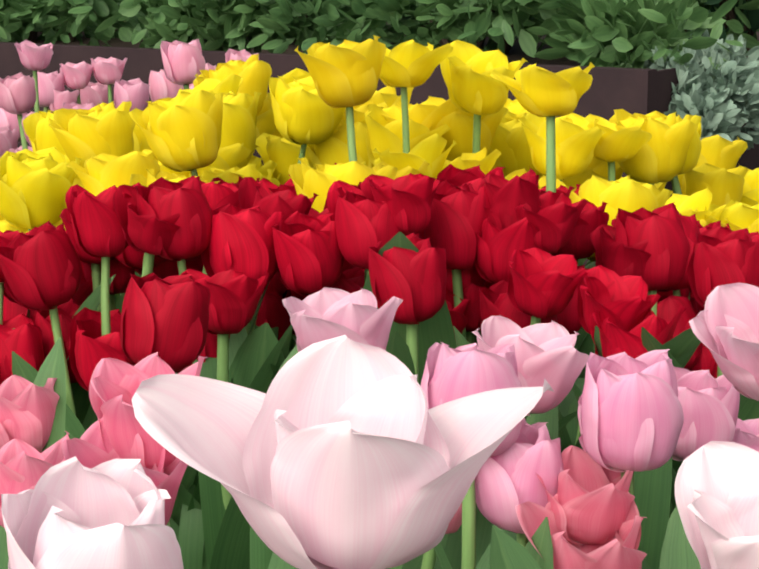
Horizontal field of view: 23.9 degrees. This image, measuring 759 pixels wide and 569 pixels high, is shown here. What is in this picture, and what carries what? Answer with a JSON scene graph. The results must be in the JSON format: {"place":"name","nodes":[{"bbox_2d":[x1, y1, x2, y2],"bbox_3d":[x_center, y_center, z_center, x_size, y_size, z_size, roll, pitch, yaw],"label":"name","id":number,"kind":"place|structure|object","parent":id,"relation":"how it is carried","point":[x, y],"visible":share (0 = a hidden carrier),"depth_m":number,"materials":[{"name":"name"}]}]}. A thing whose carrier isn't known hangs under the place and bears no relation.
{"place":"outdoors","nodes":[
{"label":"outdoors","id":0,"kind":"place"},
{"bbox_2d":[28,15,758,65],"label":"planter soil","id":1,"kind":"structure","parent":0,"point":[516,53],"depth_m":3.94,"materials":[{"name":"soil"}]},
{"bbox_2d":[0,0,142,46],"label":"shrubs","id":2,"kind":"object","parent":1,"relation":"on","point":[31,12],"visible":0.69,"depth_m":3.71,"materials":[{"name":"green plant"}]},
{"bbox_2d":[68,0,251,50],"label":"shrubs","id":3,"kind":"object","parent":1,"relation":"on","point":[80,10],"visible":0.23,"depth_m":3.56,"materials":[{"name":"green plant"}]},
{"bbox_2d":[94,0,296,52],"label":"shrubs","id":4,"kind":"object","parent":1,"relation":"on","point":[209,32],"visible":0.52,"depth_m":3.44,"materials":[{"name":"green plant"}]},
{"bbox_2d":[189,0,368,53],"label":"shrubs","id":5,"kind":"object","parent":1,"relation":"on","point":[272,16],"visible":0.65,"depth_m":3.38,"materials":[{"name":"green plant"}]},
{"bbox_2d":[312,0,530,49],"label":"shrubs","id":6,"kind":"object","parent":1,"relation":"on","point":[377,14],"visible":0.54,"depth_m":3.25,"materials":[{"name":"green plant"}]},
{"bbox_2d":[415,0,629,65],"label":"shrubs","id":7,"kind":"object","parent":1,"relation":"on","point":[478,26],"visible":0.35,"depth_m":3.13,"materials":[{"name":"green plant"}]},
{"bbox_2d":[534,0,742,69],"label":"shrubs","id":8,"kind":"object","parent":1,"relation":"on","point":[661,25],"visible":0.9,"depth_m":3.00,"materials":[{"name":"green plant"}]},
{"bbox_2d":[570,0,758,55],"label":"planter shrub","id":9,"kind":"object","parent":1,"relation":"on","point":[737,29],"visible":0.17,"depth_m":3.43,"materials":[{"name":"green plant"}]},
{"bbox_2d":[618,29,758,138],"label":"silver shrub","id":10,"kind":"object","parent":1,"relation":"on","point":[733,68],"visible":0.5,"depth_m":2.95,"materials":[{"name":"green plant"}]},
{"bbox_2d":[660,56,758,157],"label":"shrub","id":11,"kind":"object","parent":1,"relation":"on","point":[720,117],"visible":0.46,"depth_m":2.91,"materials":[{"name":"green plant"}]},
{"bbox_2d":[525,517,553,568],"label":"tulip leaf","id":12,"kind":"object","parent":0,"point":[541,539],"visible":0.82,"depth_m":0.96,"materials":[{"name":"green plant"}]},
{"bbox_2d":[659,505,700,568],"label":"tulip leaf","id":13,"kind":"object","parent":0,"point":[677,552],"visible":0.25,"depth_m":0.99,"materials":[{"name":"green plant"}]},
{"label":"ground","id":14,"kind":"structure","parent":0,"visible":0},
{"bbox_2d":[0,72,35,149],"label":"pink tulip leaves","id":15,"kind":"object","parent":14,"relation":"on","point":[18,94],"visible":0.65,"depth_m":2.61,"materials":[{"name":"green plant"}]},
{"bbox_2d":[0,313,44,384],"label":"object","id":16,"kind":"object","parent":14,"relation":"on","point":[21,336],"visible":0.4,"depth_m":1.42,"materials":[{"name":"red plant"}]},
{"bbox_2d":[0,375,59,453],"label":"pink tulip stem leaves","id":17,"kind":"object","parent":14,"relation":"on","point":[27,410],"visible":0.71,"depth_m":1.11,"materials":[{"name":"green plant"}]},
{"bbox_2d":[0,338,65,568],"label":"tulip leaf","id":18,"kind":"object","parent":17,"relation":"attached to","point":[53,365],"visible":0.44,"depth_m":1.13,"materials":[{"name":"green plant"}]},
{"bbox_2d":[15,40,52,112],"bbox_3d":[-0.539,-0.079,2.789,0.229,0.597,0.070,-2,11,-10],"label":"tulip","id":19,"kind":"object","parent":14,"relation":"on","point":[34,57],"visible":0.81,"depth_m":2.72,"materials":[{"name":"pink plant"}]},
{"bbox_2d":[0,431,69,527],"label":"pink tulip stem leaves","id":20,"kind":"object","parent":14,"relation":"on","point":[24,466],"visible":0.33,"depth_m":1.05,"materials":[{"name":"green plant"}]},
{"bbox_2d":[0,220,81,415],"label":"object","id":21,"kind":"object","parent":14,"relation":"on","point":[40,266],"visible":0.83,"depth_m":1.38,"materials":[{"name":"red plant"}]},
{"bbox_2d":[0,147,81,230],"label":"yellow tulip leaves","id":22,"kind":"object","parent":14,"relation":"on","point":[35,186],"visible":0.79,"depth_m":1.81,"materials":[{"name":"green plant"}]},
{"bbox_2d":[23,110,65,154],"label":"yellow tulip leaves","id":23,"kind":"object","parent":14,"relation":"on","point":[39,132],"visible":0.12,"depth_m":2.15,"materials":[{"name":"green plant"}]},
{"bbox_2d":[34,298,79,382],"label":"red tulip leaves","id":24,"kind":"object","parent":14,"relation":"on","point":[67,311],"visible":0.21,"depth_m":1.45,"materials":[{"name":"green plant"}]},
{"bbox_2d":[59,208,113,420],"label":"red tulip leaves","id":25,"kind":"object","parent":14,"relation":"on","point":[81,399],"visible":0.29,"depth_m":1.51,"materials":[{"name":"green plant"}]},
{"bbox_2d":[1,456,183,568],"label":"pink tulip leaves","id":26,"kind":"object","parent":14,"relation":"on","point":[73,513],"visible":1,"depth_m":0.57,"materials":[{"name":"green plant"}]},
{"bbox_2d":[49,101,140,277],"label":"yellow tulip leaves","id":27,"kind":"object","parent":14,"relation":"on","point":[84,135],"visible":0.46,"depth_m":1.92,"materials":[{"name":"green plant"}]},
{"bbox_2d":[12,184,179,438],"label":"red tulip leaves","id":28,"kind":"object","parent":14,"relation":"on","point":[149,235],"visible":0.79,"depth_m":1.36,"materials":[{"name":"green plant"}]},
{"bbox_2d":[80,257,134,310],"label":"red tulip leaves","id":29,"kind":"object","parent":14,"relation":"on","point":[121,279],"visible":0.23,"depth_m":1.54,"materials":[{"name":"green plant"}]},
{"bbox_2d":[91,57,127,103],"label":"pink tulip leaves","id":30,"kind":"object","parent":14,"relation":"on","point":[108,71],"visible":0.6,"depth_m":2.96,"materials":[{"name":"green plant"}]},
{"bbox_2d":[67,151,159,294],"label":"yellow tulip leaves","id":31,"kind":"object","parent":14,"relation":"on","point":[98,174],"visible":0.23,"depth_m":1.73,"materials":[{"name":"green plant"}]},
{"bbox_2d":[69,307,177,430],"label":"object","id":32,"kind":"object","parent":14,"relation":"on","point":[90,346],"visible":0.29,"depth_m":1.41,"materials":[{"name":"red plant"}]},
{"bbox_2d":[61,417,187,524],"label":"pink tulip stem leaves","id":33,"kind":"object","parent":14,"relation":"on","point":[88,449],"visible":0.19,"depth_m":0.91,"materials":[{"name":"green plant"}]},
{"bbox_2d":[65,184,197,519],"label":"red tulip leaves","id":34,"kind":"object","parent":14,"relation":"on","point":[97,229],"visible":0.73,"depth_m":1.37,"materials":[{"name":"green plant"}]},
{"bbox_2d":[114,78,149,111],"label":"pink tulip leaves","id":35,"kind":"object","parent":14,"relation":"on","point":[135,92],"visible":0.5,"depth_m":2.83,"materials":[{"name":"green plant"}]},
{"bbox_2d":[64,272,210,438],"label":"red tulip leaves","id":36,"kind":"object","parent":14,"relation":"on","point":[167,319],"visible":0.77,"depth_m":1.18,"materials":[{"name":"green plant"}]},
{"bbox_2d":[89,352,207,526],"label":"pink tulip stem leaves","id":37,"kind":"object","parent":14,"relation":"on","point":[114,385],"visible":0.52,"depth_m":0.92,"materials":[{"name":"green plant"}]},
{"bbox_2d":[129,90,223,176],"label":"yellow tulip leaves","id":38,"kind":"object","parent":14,"relation":"on","point":[181,131],"visible":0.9,"depth_m":1.71,"materials":[{"name":"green plant"}]},
{"bbox_2d":[160,39,205,88],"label":"pink tulip leaves","id":39,"kind":"object","parent":14,"relation":"on","point":[184,64],"visible":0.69,"depth_m":2.43,"materials":[{"name":"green plant"}]},
{"bbox_2d":[135,175,292,525],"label":"red tulip leaves","id":40,"kind":"object","parent":14,"relation":"on","point":[161,198],"visible":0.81,"depth_m":1.35,"materials":[{"name":"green plant"}]},
{"bbox_2d":[169,268,269,568],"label":"red tulip leaves","id":41,"kind":"object","parent":14,"relation":"on","point":[235,295],"visible":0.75,"depth_m":1.32,"materials":[{"name":"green plant"}]},
{"bbox_2d":[200,180,239,274],"bbox_3d":[-0.154,0.191,1.507,0.183,0.557,0.156,0,11,-2],"label":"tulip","id":42,"kind":"object","parent":14,"relation":"on","point":[217,195],"visible":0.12,"depth_m":1.47,"materials":[{"name":"red plant"}]},
{"bbox_2d":[193,328,247,568],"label":"tulip leaf","id":43,"kind":"object","parent":14,"relation":"on","point":[213,510],"visible":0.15,"depth_m":1.34,"materials":[{"name":"green plant"}]},
{"bbox_2d":[179,163,273,182],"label":"yellow tulip leaves","id":44,"kind":"object","parent":14,"relation":"on","point":[210,173],"visible":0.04,"depth_m":1.82,"materials":[{"name":"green plant"}]},
{"bbox_2d":[193,54,271,113],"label":"yellow tulip leaves","id":45,"kind":"object","parent":14,"relation":"on","point":[254,72],"visible":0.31,"depth_m":2.26,"materials":[{"name":"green plant"}]},
{"bbox_2d":[206,143,258,170],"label":"yellow tulip leaves","id":46,"kind":"object","parent":14,"relation":"on","point":[231,156],"visible":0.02,"depth_m":2.02,"materials":[{"name":"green plant"}]},
{"bbox_2d":[219,90,261,157],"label":"yellow tulip leaves","id":47,"kind":"object","parent":14,"relation":"on","point":[239,121],"visible":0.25,"depth_m":2.03,"materials":[{"name":"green plant"}]},
{"bbox_2d":[201,203,284,387],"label":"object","id":48,"kind":"object","parent":14,"relation":"on","point":[241,240],"visible":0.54,"depth_m":1.35,"materials":[{"name":"red plant"}]},
{"bbox_2d":[255,289,290,340],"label":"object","id":49,"kind":"object","parent":14,"relation":"on","point":[273,312],"visible":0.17,"depth_m":1.49,"materials":[{"name":"red plant"}]},
{"bbox_2d":[238,177,318,330],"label":"red tulip leaves","id":50,"kind":"object","parent":14,"relation":"on","point":[252,191],"visible":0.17,"depth_m":1.41,"materials":[{"name":"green plant"}]},
{"bbox_2d":[255,133,313,184],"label":"yellow tulip leaves","id":51,"kind":"object","parent":14,"relation":"on","point":[283,153],"visible":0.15,"depth_m":2.10,"materials":[{"name":"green plant"}]},
{"bbox_2d":[269,68,345,163],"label":"yellow tulip leaves","id":52,"kind":"object","parent":14,"relation":"on","point":[304,114],"visible":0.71,"depth_m":1.95,"materials":[{"name":"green plant"}]},
{"bbox_2d":[271,211,344,295],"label":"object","id":53,"kind":"object","parent":14,"relation":"on","point":[310,258],"visible":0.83,"depth_m":1.35,"materials":[{"name":"red plant"}]},
{"bbox_2d":[294,35,385,161],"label":"yellow tulip leaves","id":54,"kind":"object","parent":14,"relation":"on","point":[346,73],"visible":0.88,"depth_m":1.65,"materials":[{"name":"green plant"}]},
{"bbox_2d":[306,119,373,168],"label":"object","id":55,"kind":"object","parent":14,"relation":"on","point":[332,149],"visible":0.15,"depth_m":1.98,"materials":[{"name":"yellow plant"}]},
{"bbox_2d":[132,335,553,568],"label":"pink tulip leaves","id":56,"kind":"object","parent":14,"relation":"on","point":[343,452],"visible":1,"depth_m":0.61,"materials":[{"name":"pink plant"}]},
{"bbox_2d":[288,158,397,212],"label":"yellow tulip leaves","id":57,"kind":"object","parent":14,"relation":"on","point":[308,180],"visible":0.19,"depth_m":1.54,"materials":[{"name":"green plant"}]},
{"bbox_2d":[282,287,447,568],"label":"pink tulip stem leaves","id":58,"kind":"object","parent":14,"relation":"on","point":[325,313],"visible":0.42,"depth_m":1.07,"materials":[{"name":"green plant"}]},
{"bbox_2d":[335,188,405,274],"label":"red tulip leaves","id":59,"kind":"object","parent":14,"relation":"on","point":[362,227],"visible":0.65,"depth_m":1.33,"materials":[{"name":"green plant"}]},
{"bbox_2d":[0,42,758,266],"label":"planter wall","id":60,"kind":"structure","parent":14,"relation":"on","point":[609,91],"depth_m":3.07,"materials":[{"name":"metal"}]},
{"bbox_2d":[293,180,489,341],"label":"red tulip leaves","id":61,"kind":"object","parent":14,"relation":"on","point":[458,215],"visible":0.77,"depth_m":1.39,"materials":[{"name":"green plant"}]},
{"bbox_2d":[360,173,455,385],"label":"red tulip leaves","id":62,"kind":"object","parent":14,"relation":"on","point":[408,199],"visible":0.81,"depth_m":1.32,"materials":[{"name":"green plant"}]},
{"bbox_2d":[365,104,450,165],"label":"yellow tulip leaves","id":63,"kind":"object","parent":14,"relation":"on","point":[383,134],"visible":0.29,"depth_m":1.86,"materials":[{"name":"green plant"}]},
{"bbox_2d":[372,134,456,177],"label":"yellow tulip leaves","id":64,"kind":"object","parent":14,"relation":"on","point":[429,149],"visible":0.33,"depth_m":1.78,"materials":[{"name":"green plant"}]},
{"bbox_2d":[379,39,452,153],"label":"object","id":65,"kind":"object","parent":14,"relation":"on","point":[409,64],"visible":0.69,"depth_m":1.77,"materials":[{"name":"yellow plant"}]},
{"bbox_2d":[382,96,456,151],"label":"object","id":66,"kind":"object","parent":14,"relation":"on","point":[428,111],"visible":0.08,"depth_m":1.89,"materials":[{"name":"yellow plant"}]},
{"bbox_2d":[445,282,493,343],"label":"red tulip leaves","id":67,"kind":"object","parent":14,"relation":"on","point":[472,313],"visible":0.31,"depth_m":1.44,"materials":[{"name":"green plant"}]},
{"bbox_2d":[436,164,504,191],"bbox_3d":[0.081,0.169,1.595,0.177,0.565,0.173,0,11,-2],"label":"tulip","id":68,"kind":"object","parent":14,"relation":"on","point":[456,177],"visible":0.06,"depth_m":1.51,"materials":[{"name":"red plant"}]},
{"bbox_2d":[421,342,522,568],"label":"pink tulip stem leaves","id":69,"kind":"object","parent":14,"relation":"on","point":[450,374],"visible":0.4,"depth_m":0.98,"materials":[{"name":"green plant"}]},
{"bbox_2d":[435,106,508,160],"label":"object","id":70,"kind":"object","parent":14,"relation":"on","point":[459,122],"visible":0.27,"depth_m":1.89,"materials":[{"name":"yellow plant"}]},
{"bbox_2d":[369,232,577,430],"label":"red tulip leaves","id":71,"kind":"object","parent":14,"relation":"on","point":[414,281],"visible":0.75,"depth_m":1.24,"materials":[{"name":"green plant"}]},
{"bbox_2d":[441,406,557,568],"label":"tulip leaf","id":72,"kind":"object","parent":14,"relation":"on","point":[453,550],"visible":0.12,"depth_m":1.14,"materials":[{"name":"green plant"}]},
{"bbox_2d":[474,217,539,344],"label":"red tulip leaves","id":73,"kind":"object","parent":14,"relation":"on","point":[496,247],"visible":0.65,"depth_m":1.39,"materials":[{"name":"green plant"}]},
{"bbox_2d":[440,40,586,265],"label":"yellow tulip leaves","id":74,"kind":"object","parent":14,"relation":"on","point":[476,89],"visible":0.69,"depth_m":1.84,"materials":[{"name":"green plant"}]},
{"bbox_2d":[487,111,539,176],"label":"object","id":75,"kind":"object","parent":14,"relation":"on","point":[510,143],"visible":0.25,"depth_m":1.97,"materials":[{"name":"yellow plant"}]},
{"bbox_2d":[478,280,557,337],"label":"red tulip leaves","id":76,"kind":"object","parent":14,"relation":"on","point":[495,300],"visible":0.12,"depth_m":1.36,"materials":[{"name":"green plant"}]},
{"bbox_2d":[475,418,563,561],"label":"pink tulip stem leaves","id":77,"kind":"object","parent":14,"relation":"on","point":[507,481],"visible":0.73,"depth_m":1.00,"materials":[{"name":"pink plant"}]},
{"bbox_2d":[489,525,541,568],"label":"tulip leaf","id":78,"kind":"object","parent":77,"relation":"attached to","point":[507,551],"visible":1,"depth_m":0.95,"materials":[{"name":"green plant"}]},
{"bbox_2d":[456,247,587,416],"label":"red tulip leaves","id":79,"kind":"object","parent":14,"relation":"on","point":[542,284],"visible":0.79,"depth_m":1.31,"materials":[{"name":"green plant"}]},
{"bbox_2d":[460,168,595,268],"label":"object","id":80,"kind":"object","parent":14,"relation":"on","point":[505,196],"visible":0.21,"depth_m":1.40,"materials":[{"name":"red plant"}]},
{"bbox_2d":[472,316,588,528],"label":"pink tulip stem leaves","id":81,"kind":"object","parent":14,"relation":"on","point":[553,356],"visible":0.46,"depth_m":1.04,"materials":[{"name":"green plant"}]},
{"bbox_2d":[490,62,594,192],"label":"yellow tulip leaves","id":82,"kind":"object","parent":14,"relation":"on","point":[540,92],"visible":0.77,"depth_m":1.58,"materials":[{"name":"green plant"}]},
{"bbox_2d":[515,193,589,253],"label":"red tulip leaves","id":83,"kind":"object","parent":14,"relation":"on","point":[556,222],"visible":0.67,"depth_m":1.38,"materials":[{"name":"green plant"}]},
{"bbox_2d":[518,112,605,181],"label":"yellow tulip leaves","id":84,"kind":"object","parent":14,"relation":"on","point":[576,142],"visible":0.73,"depth_m":1.83,"materials":[{"name":"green plant"}]},
{"bbox_2d":[515,491,646,568],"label":"pink tulip stem leaves","id":85,"kind":"object","parent":14,"relation":"on","point":[619,550],"visible":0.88,"depth_m":0.96,"materials":[{"name":"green plant"}]},
{"bbox_2d":[554,199,608,377],"bbox_3d":[0.183,0.189,1.572,0.148,0.535,0.196,8,14,36],"label":"tulip","id":86,"kind":"object","parent":14,"relation":"on","point":[591,218],"visible":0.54,"depth_m":1.48,"materials":[{"name":"red plant"}]},
{"bbox_2d":[535,445,634,544],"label":"pink tulip stem leaves","id":87,"kind":"object","parent":14,"relation":"on","point":[592,506],"visible":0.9,"depth_m":0.99,"materials":[{"name":"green plant"}]},
{"bbox_2d":[564,114,651,266],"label":"yellow tulip leaves","id":88,"kind":"object","parent":14,"relation":"on","point":[614,145],"visible":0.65,"depth_m":1.85,"materials":[{"name":"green plant"}]},
{"bbox_2d":[566,174,672,261],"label":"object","id":89,"kind":"object","parent":14,"relation":"on","point":[626,193],"visible":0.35,"depth_m":1.58,"materials":[{"name":"yellow plant"}]},
{"bbox_2d":[590,224,651,279],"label":"red tulip leaves","id":90,"kind":"object","parent":14,"relation":"on","point":[620,258],"visible":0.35,"depth_m":1.43,"materials":[{"name":"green plant"}]},
{"bbox_2d":[566,305,686,445],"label":"red tulip leaves","id":91,"kind":"object","parent":14,"relation":"on","point":[614,339],"visible":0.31,"depth_m":1.26,"materials":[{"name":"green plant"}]},
{"bbox_2d":[578,349,683,568],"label":"pink tulip stem leaves","id":92,"kind":"object","parent":14,"relation":"on","point":[630,414],"visible":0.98,"depth_m":0.98,"materials":[{"name":"pink plant"}]},
{"bbox_2d":[634,457,671,568],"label":"tulip leaf","id":93,"kind":"object","parent":92,"relation":"attached to","point":[652,491],"visible":0.17,"depth_m":1.18,"materials":[{"name":"green plant"}]},
{"bbox_2d":[575,265,700,448],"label":"red tulip leaves","id":94,"kind":"object","parent":14,"relation":"on","point":[626,302],"visible":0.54,"depth_m":1.29,"materials":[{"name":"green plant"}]},
{"bbox_2d":[614,202,689,315],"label":"red tulip leaves","id":95,"kind":"object","parent":14,"relation":"on","point":[660,230],"visible":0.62,"depth_m":1.43,"materials":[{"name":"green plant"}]},
{"bbox_2d":[609,109,697,184],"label":"yellow tulip leaves","id":96,"kind":"object","parent":14,"relation":"on","point":[660,156],"visible":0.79,"depth_m":1.89,"materials":[{"name":"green plant"}]},
{"bbox_2d":[665,187,734,223],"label":"yellow tulip leaves","id":97,"kind":"object","parent":14,"relation":"on","point":[686,205],"visible":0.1,"depth_m":1.81,"materials":[{"name":"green plant"}]},
{"bbox_2d":[641,226,758,472],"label":"red tulip leaves","id":98,"kind":"object","parent":14,"relation":"on","point":[721,255],"visible":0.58,"depth_m":1.28,"materials":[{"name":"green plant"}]},
{"bbox_2d":[672,366,739,460],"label":"pink tulip stem leaves","id":99,"kind":"object","parent":14,"relation":"on","point":[709,404],"visible":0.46,"depth_m":1.15,"materials":[{"name":"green plant"}]},
{"bbox_2d":[657,292,758,420],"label":"red tulip leaves","id":100,"kind":"object","parent":14,"relation":"on","point":[667,308],"visible":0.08,"depth_m":1.45,"materials":[{"name":"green plant"}]},
{"bbox_2d":[678,163,748,205],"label":"yellow tulip leaves","id":101,"kind":"object","parent":14,"relation":"on","point":[724,186],"visible":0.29,"depth_m":1.99,"materials":[{"name":"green plant"}]},
{"bbox_2d":[669,418,758,517],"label":"pink tulip stem leaves","id":102,"kind":"object","parent":14,"relation":"on","point":[746,433],"visible":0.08,"depth_m":1.23,"materials":[{"name":"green plant"}]},
{"bbox_2d":[675,441,758,568],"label":"pink tulip leaves","id":103,"kind":"object","parent":14,"relation":"on","point":[717,492],"visible":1,"depth_m":0.60,"materials":[{"name":"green plant"}]},
{"bbox_2d":[694,135,747,169],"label":"yellow tulip leaves","id":104,"kind":"object","parent":14,"relation":"on","point":[720,152],"visible":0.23,"depth_m":2.23,"materials":[{"name":"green plant"}]},
{"bbox_2d":[689,283,758,400],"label":"pink tulip leaves","id":105,"kind":"object","parent":14,"relation":"on","point":[724,324],"visible":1,"depth_m":0.81,"materials":[{"name":"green plant"}]},
{"bbox_2d":[695,201,758,232],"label":"yellow tulip leaves","id":106,"kind":"object","parent":14,"relation":"on","point":[740,215],"visible":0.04,"depth_m":1.76,"materials":[{"name":"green plant"}]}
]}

